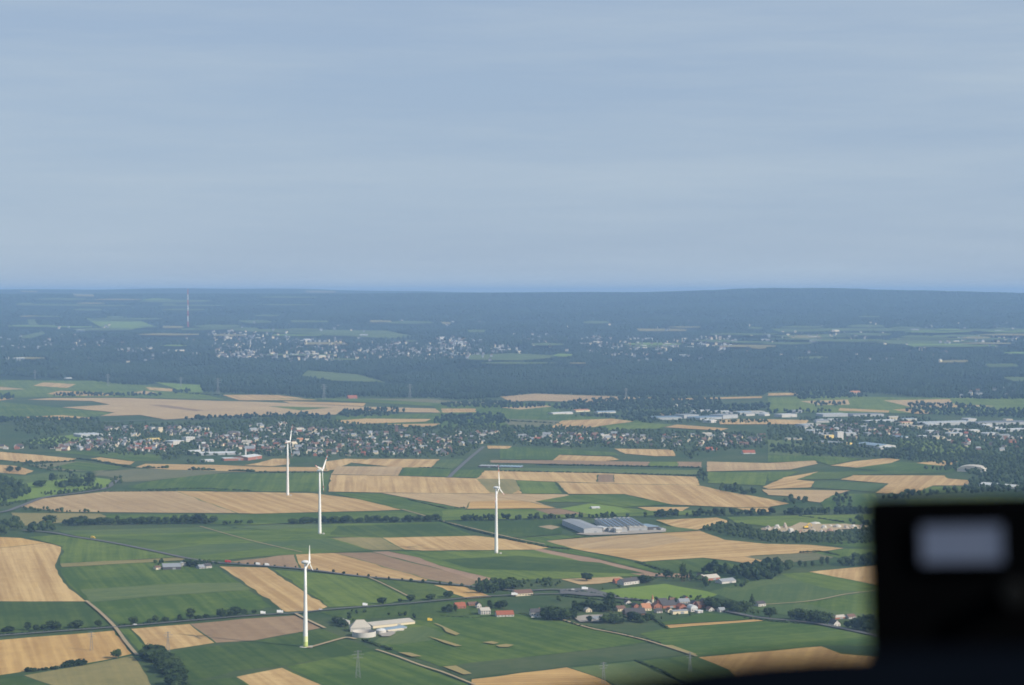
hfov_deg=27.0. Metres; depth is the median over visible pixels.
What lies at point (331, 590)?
crop field
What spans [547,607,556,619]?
tree
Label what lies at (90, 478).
tree
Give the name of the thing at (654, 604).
house
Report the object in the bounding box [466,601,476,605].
house
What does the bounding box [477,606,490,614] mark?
house
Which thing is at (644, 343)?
meadow
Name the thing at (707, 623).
stubble field
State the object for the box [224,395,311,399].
stubble field
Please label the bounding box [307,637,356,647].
farm track
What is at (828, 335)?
meadow
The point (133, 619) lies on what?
tree
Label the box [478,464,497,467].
greenhouse block
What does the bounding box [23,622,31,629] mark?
tree
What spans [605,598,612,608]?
tree
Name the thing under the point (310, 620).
farm track
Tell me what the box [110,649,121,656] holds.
tree
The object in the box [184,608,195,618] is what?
tree
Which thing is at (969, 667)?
glareshield
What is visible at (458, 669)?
ripening field
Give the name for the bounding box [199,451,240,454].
works hall
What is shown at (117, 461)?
stubble field
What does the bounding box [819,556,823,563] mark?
tree
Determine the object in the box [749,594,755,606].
tree
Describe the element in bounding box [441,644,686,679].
grass field
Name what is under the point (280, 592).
stubble field
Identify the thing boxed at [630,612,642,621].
tree
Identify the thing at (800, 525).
rubble yard
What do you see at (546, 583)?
woodland
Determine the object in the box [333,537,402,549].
ripening field
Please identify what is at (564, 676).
stubble field
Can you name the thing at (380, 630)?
round tank
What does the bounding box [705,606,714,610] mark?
cottage
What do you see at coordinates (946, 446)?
village trees
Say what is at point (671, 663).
crop field
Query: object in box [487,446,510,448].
stubble field
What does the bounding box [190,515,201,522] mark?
tree
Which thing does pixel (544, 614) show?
tree
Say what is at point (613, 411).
industrial hall
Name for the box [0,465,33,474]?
stubble field
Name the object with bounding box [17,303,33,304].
meadow
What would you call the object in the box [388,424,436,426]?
stubble field
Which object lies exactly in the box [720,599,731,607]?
tree
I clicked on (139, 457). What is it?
crop field
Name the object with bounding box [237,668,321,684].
stubble field
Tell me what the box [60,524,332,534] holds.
meadow
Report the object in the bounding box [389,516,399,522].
tree
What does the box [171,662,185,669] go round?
tree
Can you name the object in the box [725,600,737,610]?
tree
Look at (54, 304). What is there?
meadow
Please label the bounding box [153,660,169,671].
tree
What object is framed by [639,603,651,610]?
house
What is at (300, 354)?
meadow
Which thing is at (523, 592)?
inn
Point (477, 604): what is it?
house
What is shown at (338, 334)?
meadow
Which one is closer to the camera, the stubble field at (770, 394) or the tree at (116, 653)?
the tree at (116, 653)
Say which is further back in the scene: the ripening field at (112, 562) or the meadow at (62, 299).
the meadow at (62, 299)
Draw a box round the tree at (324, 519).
[321,516,328,523]
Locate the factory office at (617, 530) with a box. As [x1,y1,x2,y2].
[613,527,621,532]
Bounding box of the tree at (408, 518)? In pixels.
[405,515,413,521]
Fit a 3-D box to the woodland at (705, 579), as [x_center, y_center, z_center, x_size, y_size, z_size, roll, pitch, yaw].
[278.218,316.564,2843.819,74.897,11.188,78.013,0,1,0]
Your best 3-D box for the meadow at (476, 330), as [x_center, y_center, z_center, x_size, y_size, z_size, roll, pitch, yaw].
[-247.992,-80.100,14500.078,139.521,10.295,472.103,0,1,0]
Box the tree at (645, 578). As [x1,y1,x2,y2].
[641,574,650,582]
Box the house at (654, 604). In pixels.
[650,601,661,608]
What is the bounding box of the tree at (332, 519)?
[328,516,340,522]
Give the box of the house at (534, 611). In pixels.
[529,607,540,615]
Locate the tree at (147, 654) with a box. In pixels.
[139,649,160,660]
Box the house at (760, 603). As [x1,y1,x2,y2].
[753,600,765,606]
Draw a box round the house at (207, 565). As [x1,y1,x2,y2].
[204,563,211,567]
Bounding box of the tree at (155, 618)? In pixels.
[152,615,159,621]
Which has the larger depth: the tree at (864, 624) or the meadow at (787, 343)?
the meadow at (787, 343)
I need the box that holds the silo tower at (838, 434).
[834,431,843,439]
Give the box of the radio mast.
[187,289,188,326]
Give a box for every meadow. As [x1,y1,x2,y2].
[0,476,110,501]
[4,472,87,482]
[8,325,54,325]
[14,325,49,326]
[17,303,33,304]
[18,332,44,337]
[27,319,37,324]
[28,316,59,316]
[28,435,95,443]
[32,304,84,305]
[38,298,87,299]
[53,326,91,327]
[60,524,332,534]
[63,305,129,305]
[73,309,101,310]
[76,328,133,329]
[81,583,251,601]
[87,318,151,328]
[90,318,159,319]
[141,300,208,301]
[142,298,170,299]
[156,382,202,392]
[156,541,297,556]
[159,305,219,305]
[161,309,204,309]
[179,328,212,329]
[195,327,233,329]
[196,325,239,326]
[227,327,257,331]
[239,320,274,322]
[258,329,410,337]
[260,304,312,304]
[262,296,311,297]
[263,354,333,355]
[272,334,317,335]
[280,328,322,330]
[290,538,368,550]
[291,320,327,321]
[303,370,384,382]
[325,334,351,335]
[333,358,356,359]
[374,626,444,644]
[386,321,432,323]
[433,459,462,468]
[465,353,570,359]
[468,330,484,331]
[486,362,552,363]
[500,467,698,474]
[532,343,563,345]
[553,354,572,356]
[560,504,631,513]
[572,661,653,680]
[584,321,609,323]
[599,584,717,599]
[626,346,670,346]
[627,342,678,344]
[659,526,696,532]
[694,340,729,341]
[709,575,867,617]
[711,333,774,334]
[717,341,769,342]
[723,577,803,591]
[763,342,812,343]
[767,440,814,454]
[772,328,1023,331]
[772,334,851,337]
[773,338,831,339]
[784,326,821,327]
[798,356,826,358]
[810,339,885,341]
[813,481,884,491]
[841,333,889,334]
[848,324,883,326]
[857,333,889,335]
[864,339,990,343]
[890,327,919,327]
[890,338,953,339]
[899,335,928,337]
[905,330,968,332]
[908,343,997,346]
[918,345,984,346]
[921,336,945,337]
[928,334,999,336]
[954,329,1011,330]
[960,338,1010,339]
[984,330,1023,331]
[986,363,1017,366]
[994,333,1023,333]
[1004,377,1023,380]
[1005,352,1023,353]
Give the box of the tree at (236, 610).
[227,606,241,614]
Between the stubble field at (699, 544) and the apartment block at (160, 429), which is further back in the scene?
the apartment block at (160, 429)
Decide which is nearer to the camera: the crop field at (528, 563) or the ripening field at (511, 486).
the crop field at (528, 563)
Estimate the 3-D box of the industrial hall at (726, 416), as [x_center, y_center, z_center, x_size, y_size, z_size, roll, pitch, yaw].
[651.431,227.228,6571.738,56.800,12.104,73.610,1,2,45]
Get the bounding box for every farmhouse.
[346,395,356,398]
[617,577,639,584]
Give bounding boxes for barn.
[162,563,180,569]
[349,620,370,631]
[367,618,414,627]
[495,610,513,616]
[622,608,645,615]
[658,600,676,607]
[669,609,687,613]
[701,574,719,580]
[715,577,735,583]
[741,450,755,453]
[835,614,845,618]
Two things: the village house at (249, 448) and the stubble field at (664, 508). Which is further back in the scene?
the village house at (249, 448)
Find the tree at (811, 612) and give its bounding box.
[809,610,817,621]
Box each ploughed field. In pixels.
[154,405,203,410]
[190,615,321,642]
[231,555,298,568]
[337,552,477,584]
[489,460,649,465]
[534,508,584,513]
[596,474,614,481]
[677,461,701,466]
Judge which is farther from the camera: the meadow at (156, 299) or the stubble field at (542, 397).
the meadow at (156, 299)
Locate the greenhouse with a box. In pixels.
[979,482,1018,488]
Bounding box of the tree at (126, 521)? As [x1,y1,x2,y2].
[120,518,129,524]
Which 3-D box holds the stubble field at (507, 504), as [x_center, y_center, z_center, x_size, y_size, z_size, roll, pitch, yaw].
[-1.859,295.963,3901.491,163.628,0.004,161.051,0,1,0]
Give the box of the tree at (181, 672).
[176,668,186,674]
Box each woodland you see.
[0,387,1023,425]
[0,459,121,512]
[0,474,83,533]
[153,558,759,619]
[691,574,748,586]
[697,442,1023,524]
[701,556,793,579]
[702,519,864,543]
[837,552,865,565]
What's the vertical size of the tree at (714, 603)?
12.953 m
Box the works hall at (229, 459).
[222,457,242,460]
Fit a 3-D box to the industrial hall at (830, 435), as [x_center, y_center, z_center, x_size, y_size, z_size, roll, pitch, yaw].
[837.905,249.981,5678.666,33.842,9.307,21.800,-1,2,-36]
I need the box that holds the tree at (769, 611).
[762,607,777,616]
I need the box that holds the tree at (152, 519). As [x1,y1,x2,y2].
[146,516,156,523]
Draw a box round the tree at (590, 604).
[584,599,596,608]
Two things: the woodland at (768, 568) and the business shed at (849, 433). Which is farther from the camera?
the business shed at (849, 433)
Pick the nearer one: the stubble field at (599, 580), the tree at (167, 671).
the tree at (167, 671)
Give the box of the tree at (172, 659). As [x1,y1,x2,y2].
[158,655,183,664]
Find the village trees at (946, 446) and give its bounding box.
[13,411,1023,470]
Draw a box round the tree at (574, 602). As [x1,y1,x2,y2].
[571,600,577,608]
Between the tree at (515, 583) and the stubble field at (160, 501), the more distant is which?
the stubble field at (160, 501)
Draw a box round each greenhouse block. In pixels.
[73,432,102,436]
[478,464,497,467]
[497,465,522,467]
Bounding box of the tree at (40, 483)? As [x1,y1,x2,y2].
[32,480,46,486]
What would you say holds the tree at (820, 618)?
on the ground at (542, 596)
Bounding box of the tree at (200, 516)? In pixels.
[192,512,207,522]
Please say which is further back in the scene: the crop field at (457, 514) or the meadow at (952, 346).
the meadow at (952, 346)
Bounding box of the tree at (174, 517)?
[171,515,177,523]
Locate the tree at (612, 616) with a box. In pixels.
[608,612,617,622]
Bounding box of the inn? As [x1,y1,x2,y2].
[511,589,532,595]
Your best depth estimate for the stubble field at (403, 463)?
4856.28 m
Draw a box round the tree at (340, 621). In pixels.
[336,618,345,625]
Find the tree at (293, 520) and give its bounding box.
[288,518,298,523]
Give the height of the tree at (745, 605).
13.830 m
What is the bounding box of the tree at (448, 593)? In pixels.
[443,590,452,596]
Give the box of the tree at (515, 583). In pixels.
[511,580,519,588]
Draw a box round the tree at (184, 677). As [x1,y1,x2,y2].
[181,674,188,680]
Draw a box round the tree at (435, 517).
[433,514,439,520]
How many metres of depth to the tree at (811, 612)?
2513.90 m
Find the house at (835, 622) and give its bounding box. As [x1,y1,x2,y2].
[828,618,840,625]
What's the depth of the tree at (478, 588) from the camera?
2753.46 m
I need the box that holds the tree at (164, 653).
[156,651,174,656]
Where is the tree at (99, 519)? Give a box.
[96,517,103,524]
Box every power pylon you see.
[164,632,172,650]
[353,650,362,677]
[601,662,605,682]
[687,652,692,665]
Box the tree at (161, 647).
[149,644,167,651]
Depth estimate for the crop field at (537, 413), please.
6632.75 m
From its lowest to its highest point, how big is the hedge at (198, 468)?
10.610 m
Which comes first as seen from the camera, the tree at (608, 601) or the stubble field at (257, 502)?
the tree at (608, 601)
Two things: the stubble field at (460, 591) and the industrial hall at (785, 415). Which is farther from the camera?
the industrial hall at (785, 415)
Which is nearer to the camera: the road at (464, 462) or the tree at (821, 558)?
the tree at (821, 558)
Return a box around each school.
[164,440,183,444]
[182,436,194,441]
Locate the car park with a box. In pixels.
[560,587,618,595]
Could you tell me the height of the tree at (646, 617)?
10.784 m
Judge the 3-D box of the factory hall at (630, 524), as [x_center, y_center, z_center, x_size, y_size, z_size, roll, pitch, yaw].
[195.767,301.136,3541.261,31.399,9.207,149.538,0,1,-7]
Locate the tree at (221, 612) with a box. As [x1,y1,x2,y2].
[216,608,226,616]
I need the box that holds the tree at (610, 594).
[601,591,615,602]
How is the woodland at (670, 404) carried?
on the ground at (542, 596)
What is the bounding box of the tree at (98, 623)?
[95,620,102,625]
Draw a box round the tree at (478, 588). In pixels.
[475,582,480,592]
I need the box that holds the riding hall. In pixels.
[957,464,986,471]
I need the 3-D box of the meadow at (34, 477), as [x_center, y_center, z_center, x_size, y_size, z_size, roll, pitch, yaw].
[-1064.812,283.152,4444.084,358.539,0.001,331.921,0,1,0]
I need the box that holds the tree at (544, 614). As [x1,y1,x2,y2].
[540,610,548,619]
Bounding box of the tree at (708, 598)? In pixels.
[704,596,716,603]
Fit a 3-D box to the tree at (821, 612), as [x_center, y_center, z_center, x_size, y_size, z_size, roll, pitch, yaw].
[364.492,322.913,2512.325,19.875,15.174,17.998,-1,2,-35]
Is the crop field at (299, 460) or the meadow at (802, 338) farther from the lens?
the meadow at (802, 338)
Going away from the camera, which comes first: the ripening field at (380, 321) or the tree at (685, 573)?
the tree at (685, 573)
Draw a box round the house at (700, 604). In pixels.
[694,600,706,608]
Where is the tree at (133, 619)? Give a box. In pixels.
[128,616,137,623]
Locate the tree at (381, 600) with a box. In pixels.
[377,597,386,603]
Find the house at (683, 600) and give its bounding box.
[677,598,689,603]
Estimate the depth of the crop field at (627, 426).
6139.92 m
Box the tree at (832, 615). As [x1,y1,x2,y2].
[827,612,835,618]
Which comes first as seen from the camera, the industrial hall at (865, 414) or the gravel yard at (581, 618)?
the gravel yard at (581, 618)
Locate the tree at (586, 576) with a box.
[581,572,592,579]
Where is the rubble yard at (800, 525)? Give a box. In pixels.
[761,522,864,532]
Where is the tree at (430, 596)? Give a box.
[426,594,435,598]
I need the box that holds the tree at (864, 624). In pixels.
[860,619,867,627]
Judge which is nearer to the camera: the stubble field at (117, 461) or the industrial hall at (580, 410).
the stubble field at (117, 461)
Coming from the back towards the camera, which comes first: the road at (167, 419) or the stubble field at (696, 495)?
the road at (167, 419)
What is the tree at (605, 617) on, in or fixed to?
on the ground at (542, 596)
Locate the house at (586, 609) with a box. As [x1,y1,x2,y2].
[583,607,591,611]
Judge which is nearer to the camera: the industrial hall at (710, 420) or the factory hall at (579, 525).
the factory hall at (579, 525)
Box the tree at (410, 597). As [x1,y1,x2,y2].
[406,594,415,600]
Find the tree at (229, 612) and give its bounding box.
[226,609,233,615]
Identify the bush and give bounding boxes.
[5,625,14,631]
[24,667,31,671]
[62,659,76,666]
[77,658,87,664]
[161,616,169,621]
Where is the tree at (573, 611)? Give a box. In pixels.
[569,607,576,616]
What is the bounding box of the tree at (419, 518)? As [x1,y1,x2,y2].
[416,515,421,520]
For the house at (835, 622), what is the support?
on the ground at (542, 596)
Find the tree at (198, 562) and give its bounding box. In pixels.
[193,560,202,564]
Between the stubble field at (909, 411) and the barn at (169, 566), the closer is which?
the barn at (169, 566)
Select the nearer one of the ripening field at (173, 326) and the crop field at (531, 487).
the crop field at (531, 487)
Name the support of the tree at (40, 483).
on the meadow at (36, 491)
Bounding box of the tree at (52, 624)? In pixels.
[45,620,59,628]
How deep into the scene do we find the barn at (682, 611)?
2580.64 m
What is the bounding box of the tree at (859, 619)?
[853,614,867,627]
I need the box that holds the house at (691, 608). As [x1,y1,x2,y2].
[687,604,697,611]
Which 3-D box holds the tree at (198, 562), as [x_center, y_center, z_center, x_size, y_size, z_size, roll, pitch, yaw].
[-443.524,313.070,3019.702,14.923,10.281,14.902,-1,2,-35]
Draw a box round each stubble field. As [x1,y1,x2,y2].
[0,387,18,389]
[0,452,75,461]
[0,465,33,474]
[0,537,44,547]
[0,539,84,601]
[0,630,131,675]
[22,491,234,512]
[24,415,87,419]
[29,398,439,418]
[33,382,74,387]
[48,391,113,395]
[91,457,133,464]
[130,624,214,649]
[137,464,329,471]
[146,387,171,390]
[176,491,401,513]
[219,566,327,611]
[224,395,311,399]
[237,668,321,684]
[247,459,290,465]
[284,401,364,405]
[294,553,427,580]
[323,459,364,470]
[327,471,700,493]
[332,466,401,475]
[337,419,429,423]
[350,459,439,467]
[382,536,548,550]
[385,493,567,507]
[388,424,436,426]
[435,585,492,598]
[441,409,475,412]
[466,500,552,508]
[468,667,607,684]
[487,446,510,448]
[501,394,639,401]
[502,405,551,409]
[548,533,688,548]
[551,531,843,562]
[552,419,633,428]
[552,455,619,460]
[556,482,790,507]
[562,577,622,584]
[616,449,674,455]
[638,507,688,510]
[656,517,726,529]
[666,619,766,627]
[667,425,728,429]
[673,396,761,399]
[697,646,839,662]
[707,461,817,470]
[719,419,807,423]
[736,507,769,511]
[762,472,815,488]
[762,489,849,501]
[768,393,797,395]
[802,400,849,404]
[808,566,866,582]
[830,458,901,467]
[838,408,888,412]
[840,475,968,493]
[884,399,979,407]
[893,408,932,413]
[920,461,957,465]
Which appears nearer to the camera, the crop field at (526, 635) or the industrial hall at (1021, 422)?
the crop field at (526, 635)
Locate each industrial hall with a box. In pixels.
[548,412,572,413]
[571,409,589,411]
[594,410,615,412]
[650,415,681,419]
[674,414,698,417]
[687,415,721,419]
[703,419,716,422]
[709,413,737,418]
[733,411,764,413]
[774,413,796,416]
[795,423,820,425]
[814,440,851,444]
[816,413,847,416]
[819,434,833,437]
[847,413,883,416]
[858,442,895,447]
[861,419,893,422]
[895,421,912,423]
[917,420,971,425]
[971,420,1023,424]
[996,428,1023,431]
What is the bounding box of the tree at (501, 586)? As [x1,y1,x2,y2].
[498,584,506,589]
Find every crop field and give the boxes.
[0,380,223,399]
[0,402,110,418]
[0,602,111,633]
[0,676,46,684]
[30,535,179,563]
[45,451,161,460]
[53,462,121,470]
[59,562,271,624]
[76,522,471,559]
[80,536,197,548]
[106,511,419,524]
[120,629,144,649]
[128,472,330,491]
[171,629,374,680]
[190,677,243,684]
[271,406,328,409]
[275,570,407,606]
[286,651,467,684]
[289,458,324,463]
[312,399,440,405]
[322,598,499,619]
[330,524,467,537]
[335,493,464,515]
[336,404,645,427]
[376,578,459,599]
[380,613,648,666]
[392,550,640,579]
[399,467,450,476]
[442,503,696,519]
[442,556,644,573]
[447,519,561,536]
[452,470,482,477]
[499,447,619,459]
[513,535,584,547]
[516,480,561,493]
[535,494,669,506]
[545,548,661,572]
[606,423,671,429]
[641,621,868,655]
[643,655,707,670]
[645,558,736,572]
[650,462,677,465]
[656,613,754,623]
[707,472,767,484]
[728,514,864,525]
[767,471,799,480]
[768,396,1023,412]
[768,455,861,464]
[782,572,866,590]
[799,470,938,478]
[801,593,867,613]
[816,549,865,557]
[818,540,864,546]
[820,493,875,508]
[851,462,958,471]
[900,438,972,453]
[917,486,966,493]
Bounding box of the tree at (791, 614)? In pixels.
[787,610,794,619]
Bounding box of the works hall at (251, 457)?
[233,454,261,459]
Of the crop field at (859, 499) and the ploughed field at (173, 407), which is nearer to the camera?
the crop field at (859, 499)
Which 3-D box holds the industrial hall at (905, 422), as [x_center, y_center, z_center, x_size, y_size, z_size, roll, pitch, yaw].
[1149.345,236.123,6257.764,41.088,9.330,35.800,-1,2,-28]
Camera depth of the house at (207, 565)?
3007.64 m
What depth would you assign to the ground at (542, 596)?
4982.69 m
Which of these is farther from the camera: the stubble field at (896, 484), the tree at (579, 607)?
the stubble field at (896, 484)
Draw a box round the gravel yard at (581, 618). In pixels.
[575,614,602,621]
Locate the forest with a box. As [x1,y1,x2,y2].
[0,288,1023,399]
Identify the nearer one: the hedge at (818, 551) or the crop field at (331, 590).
the crop field at (331, 590)
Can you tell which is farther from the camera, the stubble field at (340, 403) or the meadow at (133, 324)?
the meadow at (133, 324)
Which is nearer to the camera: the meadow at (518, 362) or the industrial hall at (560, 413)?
the industrial hall at (560, 413)
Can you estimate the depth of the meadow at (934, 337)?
13393.78 m
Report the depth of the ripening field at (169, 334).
13677.58 m
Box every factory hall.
[562,518,601,532]
[595,518,626,531]
[613,517,647,530]
[644,524,658,529]
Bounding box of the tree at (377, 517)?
[374,515,380,520]
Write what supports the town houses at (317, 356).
on the ground at (542, 596)
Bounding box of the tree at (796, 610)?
[792,608,799,615]
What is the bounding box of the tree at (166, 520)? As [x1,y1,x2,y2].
[163,516,170,523]
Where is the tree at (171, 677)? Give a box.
[163,672,182,681]
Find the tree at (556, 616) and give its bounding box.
[551,610,559,620]
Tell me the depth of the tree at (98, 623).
2474.61 m
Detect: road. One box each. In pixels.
[0,480,118,511]
[2,593,579,634]
[25,530,867,633]
[56,417,275,423]
[448,446,485,476]
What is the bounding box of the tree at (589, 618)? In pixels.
[586,615,592,622]
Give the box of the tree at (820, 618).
[813,614,830,622]
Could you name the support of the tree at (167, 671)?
on the ground at (542, 596)
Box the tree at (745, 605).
[737,600,751,610]
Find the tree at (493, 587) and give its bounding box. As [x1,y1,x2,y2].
[488,583,498,592]
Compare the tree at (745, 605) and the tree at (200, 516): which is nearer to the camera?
the tree at (745, 605)
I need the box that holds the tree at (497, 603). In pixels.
[495,600,501,608]
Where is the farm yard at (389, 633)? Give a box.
[380,631,395,635]
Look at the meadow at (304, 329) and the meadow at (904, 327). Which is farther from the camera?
the meadow at (904, 327)
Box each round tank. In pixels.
[352,629,375,637]
[376,628,385,633]
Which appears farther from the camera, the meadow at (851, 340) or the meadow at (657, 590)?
the meadow at (851, 340)
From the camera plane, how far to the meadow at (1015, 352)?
11217.20 m
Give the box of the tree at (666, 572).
[662,569,669,576]
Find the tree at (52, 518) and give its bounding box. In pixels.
[42,515,57,522]
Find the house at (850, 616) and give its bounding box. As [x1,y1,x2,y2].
[845,614,855,618]
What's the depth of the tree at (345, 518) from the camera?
3584.69 m
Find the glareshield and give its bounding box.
[595,649,1023,684]
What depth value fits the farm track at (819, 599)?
2699.47 m
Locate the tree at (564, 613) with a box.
[559,608,570,618]
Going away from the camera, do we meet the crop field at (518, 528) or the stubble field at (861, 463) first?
the crop field at (518, 528)
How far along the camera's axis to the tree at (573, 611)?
2534.94 m
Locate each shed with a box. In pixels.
[153,565,160,569]
[384,625,406,629]
[386,628,403,631]
[598,526,607,530]
[736,411,751,414]
[741,413,754,415]
[758,413,769,415]
[805,429,823,432]
[814,419,828,422]
[845,432,855,435]
[899,418,916,420]
[945,432,962,435]
[961,418,976,420]
[981,432,996,435]
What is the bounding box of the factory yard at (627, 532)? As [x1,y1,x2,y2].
[577,529,665,534]
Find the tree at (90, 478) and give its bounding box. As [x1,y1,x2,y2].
[81,471,95,483]
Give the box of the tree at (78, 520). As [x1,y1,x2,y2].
[71,517,84,525]
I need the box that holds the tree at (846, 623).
[843,621,850,626]
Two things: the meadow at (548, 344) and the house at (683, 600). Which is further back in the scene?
the meadow at (548, 344)
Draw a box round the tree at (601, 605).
[597,602,606,610]
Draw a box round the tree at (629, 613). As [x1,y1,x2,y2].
[625,611,633,620]
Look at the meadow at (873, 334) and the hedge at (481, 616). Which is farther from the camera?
the meadow at (873, 334)
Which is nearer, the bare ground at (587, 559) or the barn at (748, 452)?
the bare ground at (587, 559)
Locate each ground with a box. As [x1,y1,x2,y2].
[0,288,1023,684]
[375,551,489,580]
[536,549,688,576]
[538,525,557,528]
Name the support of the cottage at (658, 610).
on the ground at (542, 596)
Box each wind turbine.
[285,429,291,495]
[300,545,312,647]
[315,455,327,533]
[493,465,503,553]
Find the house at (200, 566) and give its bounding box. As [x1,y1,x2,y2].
[196,564,204,568]
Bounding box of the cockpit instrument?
[864,494,1023,651]
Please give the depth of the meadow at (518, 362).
10431.57 m
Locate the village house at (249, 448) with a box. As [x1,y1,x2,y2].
[245,446,255,451]
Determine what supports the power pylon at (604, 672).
on the ground at (542, 596)
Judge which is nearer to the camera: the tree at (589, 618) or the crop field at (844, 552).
the tree at (589, 618)
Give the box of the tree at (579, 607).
[575,605,584,610]
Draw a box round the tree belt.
[222,505,863,523]
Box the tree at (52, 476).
[49,473,54,480]
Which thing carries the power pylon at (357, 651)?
on the crop field at (378, 668)
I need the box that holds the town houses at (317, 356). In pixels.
[0,319,1021,454]
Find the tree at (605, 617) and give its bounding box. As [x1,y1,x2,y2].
[598,613,610,621]
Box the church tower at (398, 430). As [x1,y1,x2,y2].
[395,424,405,432]
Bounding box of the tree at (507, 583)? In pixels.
[500,579,512,588]
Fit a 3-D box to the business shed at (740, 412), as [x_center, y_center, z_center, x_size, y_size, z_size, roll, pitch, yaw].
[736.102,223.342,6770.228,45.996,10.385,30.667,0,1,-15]
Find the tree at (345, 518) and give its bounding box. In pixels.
[340,515,349,522]
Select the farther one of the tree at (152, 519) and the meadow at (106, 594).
the tree at (152, 519)
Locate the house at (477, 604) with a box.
[475,602,481,607]
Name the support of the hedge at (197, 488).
on the ground at (542, 596)
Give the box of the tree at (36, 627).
[32,624,39,630]
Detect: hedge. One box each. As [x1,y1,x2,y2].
[0,625,110,634]
[22,460,74,462]
[76,457,135,467]
[104,490,167,491]
[118,614,252,625]
[142,465,168,467]
[147,487,250,490]
[188,466,214,469]
[189,392,223,395]
[228,469,254,471]
[256,470,328,472]
[361,638,392,649]
[408,499,465,508]
[439,519,570,548]
[440,612,528,617]
[457,417,559,423]
[500,470,696,475]
[536,463,699,467]
[556,618,660,643]
[560,594,639,604]
[580,590,647,600]
[634,660,661,670]
[635,561,672,571]
[653,618,669,628]
[743,617,798,623]
[799,514,843,521]
[799,550,838,554]
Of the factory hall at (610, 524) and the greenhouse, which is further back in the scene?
the greenhouse
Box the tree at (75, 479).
[67,476,82,482]
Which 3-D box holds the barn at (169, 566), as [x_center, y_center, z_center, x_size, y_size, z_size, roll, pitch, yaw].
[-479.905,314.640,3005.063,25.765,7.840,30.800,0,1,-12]
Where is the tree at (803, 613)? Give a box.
[798,608,809,620]
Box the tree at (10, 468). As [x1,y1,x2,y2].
[4,465,13,471]
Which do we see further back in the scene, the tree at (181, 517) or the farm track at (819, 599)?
the tree at (181, 517)
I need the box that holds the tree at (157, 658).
[153,656,166,665]
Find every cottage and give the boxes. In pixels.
[631,603,638,607]
[654,608,662,612]
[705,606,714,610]
[717,607,725,611]
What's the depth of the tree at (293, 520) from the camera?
3574.44 m
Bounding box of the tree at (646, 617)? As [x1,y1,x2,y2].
[644,614,649,620]
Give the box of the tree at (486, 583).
[479,579,489,589]
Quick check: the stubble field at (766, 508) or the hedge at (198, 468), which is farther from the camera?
the hedge at (198, 468)
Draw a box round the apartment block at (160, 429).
[155,427,162,431]
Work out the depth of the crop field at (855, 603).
2663.91 m
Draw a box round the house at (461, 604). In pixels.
[453,601,465,608]
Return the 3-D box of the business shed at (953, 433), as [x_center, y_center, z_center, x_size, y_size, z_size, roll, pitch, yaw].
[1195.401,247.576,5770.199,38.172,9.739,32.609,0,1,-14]
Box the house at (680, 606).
[676,603,686,609]
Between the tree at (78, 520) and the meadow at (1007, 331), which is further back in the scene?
the meadow at (1007, 331)
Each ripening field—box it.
[12,513,105,525]
[14,357,41,358]
[25,656,150,684]
[30,461,104,471]
[61,557,183,566]
[72,293,93,295]
[78,302,102,303]
[92,299,140,299]
[93,469,234,481]
[138,333,198,334]
[163,326,183,327]
[214,334,241,335]
[305,342,345,344]
[306,291,335,291]
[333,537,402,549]
[370,320,391,321]
[378,399,508,403]
[400,652,419,655]
[429,636,461,645]
[435,623,459,634]
[443,665,470,673]
[477,479,520,493]
[497,644,511,646]
[505,419,559,426]
[637,328,686,330]
[666,645,695,654]
[722,345,774,346]
[748,553,832,561]
[789,335,820,337]
[940,360,967,362]
[960,336,990,338]
[965,342,1010,343]
[978,334,1023,335]
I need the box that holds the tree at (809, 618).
[805,615,811,620]
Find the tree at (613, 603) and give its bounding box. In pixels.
[611,594,615,612]
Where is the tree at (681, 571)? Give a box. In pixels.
[679,564,684,581]
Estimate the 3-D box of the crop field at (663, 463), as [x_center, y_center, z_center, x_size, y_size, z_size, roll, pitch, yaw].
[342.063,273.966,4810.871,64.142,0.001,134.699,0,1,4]
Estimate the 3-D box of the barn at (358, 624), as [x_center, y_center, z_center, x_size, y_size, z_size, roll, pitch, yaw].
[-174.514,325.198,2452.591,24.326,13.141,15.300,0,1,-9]
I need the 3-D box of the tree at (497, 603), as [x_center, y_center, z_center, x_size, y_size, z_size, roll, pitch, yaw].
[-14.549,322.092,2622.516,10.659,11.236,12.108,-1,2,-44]
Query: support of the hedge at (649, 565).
on the ground at (542, 596)
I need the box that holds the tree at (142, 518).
[138,516,146,523]
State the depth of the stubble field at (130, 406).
7148.54 m
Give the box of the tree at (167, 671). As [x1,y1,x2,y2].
[162,668,176,675]
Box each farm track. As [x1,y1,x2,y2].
[85,600,137,654]
[201,526,300,551]
[295,613,326,627]
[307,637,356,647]
[369,577,406,595]
[376,649,474,684]
[402,509,543,543]
[559,618,696,655]
[772,591,865,603]
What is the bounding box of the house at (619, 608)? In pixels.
[614,605,625,610]
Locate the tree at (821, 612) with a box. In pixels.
[815,610,827,616]
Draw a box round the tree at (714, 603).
[707,600,721,608]
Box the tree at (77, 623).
[70,620,84,627]
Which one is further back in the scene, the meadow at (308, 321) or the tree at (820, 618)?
the meadow at (308, 321)
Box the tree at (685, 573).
[682,563,686,581]
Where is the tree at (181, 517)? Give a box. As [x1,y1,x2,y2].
[179,515,185,523]
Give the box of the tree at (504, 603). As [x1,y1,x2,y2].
[500,600,508,608]
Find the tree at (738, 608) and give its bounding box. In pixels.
[732,605,742,612]
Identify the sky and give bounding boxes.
[0,0,1023,292]
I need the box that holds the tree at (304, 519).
[300,516,308,523]
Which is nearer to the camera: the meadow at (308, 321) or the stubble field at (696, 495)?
the stubble field at (696, 495)

